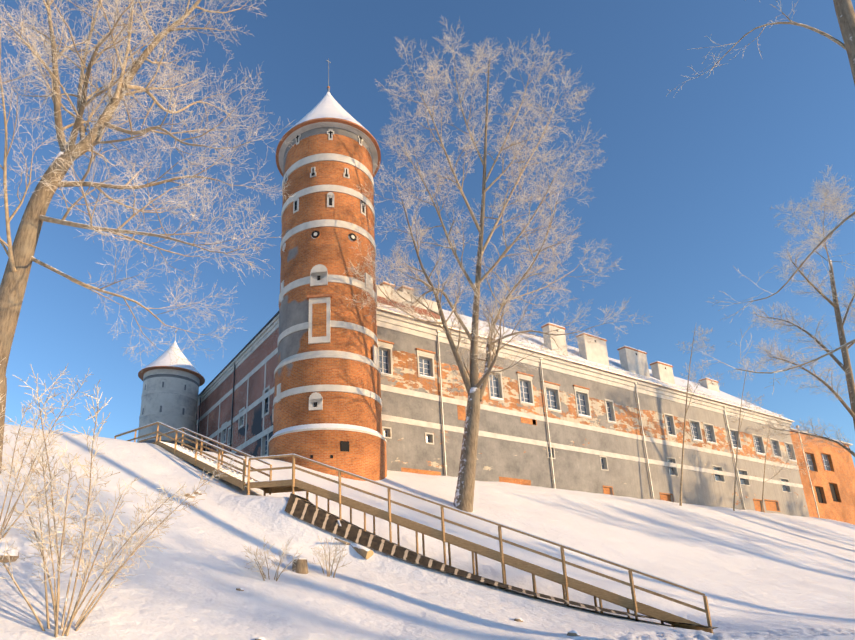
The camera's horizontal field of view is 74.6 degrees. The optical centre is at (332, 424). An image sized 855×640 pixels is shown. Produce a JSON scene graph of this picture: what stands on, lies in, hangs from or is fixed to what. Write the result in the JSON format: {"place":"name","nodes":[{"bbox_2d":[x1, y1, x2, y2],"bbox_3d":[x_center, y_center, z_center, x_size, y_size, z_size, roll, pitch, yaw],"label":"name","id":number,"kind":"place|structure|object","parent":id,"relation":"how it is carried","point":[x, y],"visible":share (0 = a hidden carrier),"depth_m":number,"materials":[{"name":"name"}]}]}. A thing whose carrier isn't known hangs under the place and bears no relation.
{"place":"outdoors","nodes":[
{"label":"outdoors","id":0,"kind":"place"},
{"bbox_2d":[268,58,386,480],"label":"castle tower","id":1,"kind":"structure","parent":0,"point":[327,405],"depth_m":36.35,"materials":[{"name":"orange brick"}]},
{"bbox_2d":[0,424,854,639],"bbox_3d":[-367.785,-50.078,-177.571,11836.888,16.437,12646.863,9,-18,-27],"label":"snowy hillside","id":2,"kind":"structure","parent":0,"point":[754,575],"depth_m":20.50,"materials":[{"name":"white snow"}]},
{"bbox_2d":[0,357,93,539],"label":"hazel shrub","id":3,"kind":"object","parent":2,"relation":"on","point":[23,457],"visible":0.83,"depth_m":14.39,"materials":[{"name":"beige plant"}]},
{"bbox_2d":[0,364,235,637],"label":"hazel shrub","id":4,"kind":"object","parent":2,"relation":"on","point":[79,623],"visible":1,"depth_m":10.22,"materials":[{"name":"beige plant"}]},
{"bbox_2d":[0,0,293,473],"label":"tree","id":5,"kind":"object","parent":2,"relation":"on","point":[20,251],"visible":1,"depth_m":21.68,"materials":[{"name":"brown plant"}]},
{"bbox_2d":[137,330,204,449],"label":"castle tower","id":6,"kind":"structure","parent":2,"relation":"on","point":[169,396],"depth_m":65.01,"materials":[{"name":"paint"}]},
{"bbox_2d":[243,537,301,580],"bbox_3d":[-1.959,4.005,16.338,1.730,1.477,2.014,9,-18,-27],"label":"small shrub","id":7,"kind":"object","parent":2,"relation":"on","point":[256,554],"visible":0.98,"depth_m":16.23,"materials":[{"name":"beige plant"}]},
{"bbox_2d":[0,490,579,639],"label":"rocks","id":8,"kind":"object","parent":2,"relation":"on","point":[14,553],"visible":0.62,"depth_m":13.52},
{"bbox_2d":[292,555,307,573],"bbox_3d":[-1.044,4.556,17.531,0.600,0.800,0.585,9,-18,-27],"label":"tree stump","id":9,"kind":"object","parent":2,"relation":"on","point":[301,564],"visible":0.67,"depth_m":17.36,"materials":[{"name":"brown wood"}]},
{"bbox_2d":[193,285,439,456],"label":"castle wing","id":10,"kind":"structure","parent":2,"relation":"on","point":[235,402],"depth_m":54.34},
{"bbox_2d":[307,536,350,577],"bbox_3d":[-0.134,4.249,17.675,1.374,1.442,1.488,3,-16,-11],"label":"small shrub","id":11,"kind":"object","parent":2,"relation":"on","point":[334,559],"visible":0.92,"depth_m":17.46,"materials":[{"name":"beige plant"}]},
{"bbox_2d":[334,520,373,559],"bbox_3d":[0.802,4.258,20.516,1.542,1.566,0.954,-4,-16,15],"label":"fallen log with stubs","id":12,"kind":"object","parent":2,"relation":"on","point":[364,552],"visible":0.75,"depth_m":20.09,"materials":[{"name":"wood"}]},
{"bbox_2d":[114,421,712,632],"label":"wooden hill stairs","id":13,"kind":"structure","parent":2,"relation":"on","point":[293,485],"depth_m":20.87,"materials":[{"name":"brown wood"}]},
{"bbox_2d":[343,17,651,511],"bbox_3d":[9.837,-13.110,36.223,18.380,38.164,10.731,-1,-16,3],"label":"tree","id":14,"kind":"object","parent":2,"relation":"on","point":[475,386],"visible":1,"depth_m":35.89,"materials":[{"name":"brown plant"}]},
{"bbox_2d":[285,493,717,628],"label":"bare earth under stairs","id":15,"kind":"object","parent":2,"relation":"on","point":[302,508],"visible":0.94,"depth_m":20.52,"materials":[{"name":"soil"}]},
{"bbox_2d":[376,281,819,517],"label":"long castle building","id":16,"kind":"structure","parent":2,"relation":"on","point":[598,420],"depth_m":51.35,"materials":[{"name":"grey paint"}]},
{"bbox_2d":[675,325,723,505],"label":"tree","id":17,"kind":"object","parent":2,"relation":"on","point":[686,408],"visible":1,"depth_m":53.14,"materials":[{"name":"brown plant"}]},
{"bbox_2d":[728,356,767,510],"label":"tree","id":18,"kind":"object","parent":2,"relation":"on","point":[747,365],"visible":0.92,"depth_m":57.83,"materials":[{"name":"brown plant"}]},
{"bbox_2d":[666,0,854,393],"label":"birch tree","id":19,"kind":"object","parent":2,"relation":"on","point":[845,12],"visible":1,"depth_m":15.74,"materials":[{"name":"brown plant"}]},
{"bbox_2d":[746,417,808,511],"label":"tree","id":20,"kind":"object","parent":2,"relation":"on","point":[758,430],"visible":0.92,"depth_m":60.48,"materials":[{"name":"brown plant"}]},
{"bbox_2d":[748,166,854,456],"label":"birch tree","id":21,"kind":"object","parent":2,"relation":"on","point":[846,367],"visible":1,"depth_m":52.24,"materials":[{"name":"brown plant"}]},
{"bbox_2d":[790,428,854,524],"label":"orange building","id":22,"kind":"structure","parent":2,"relation":"on","point":[831,473],"depth_m":75.35,"materials":[{"name":"orange paint"}]},
{"bbox_2d":[0,0,854,466],"label":"sky","id":23,"kind":"structure","parent":0,"point":[687,186],"materials":[{"name":"blue"}]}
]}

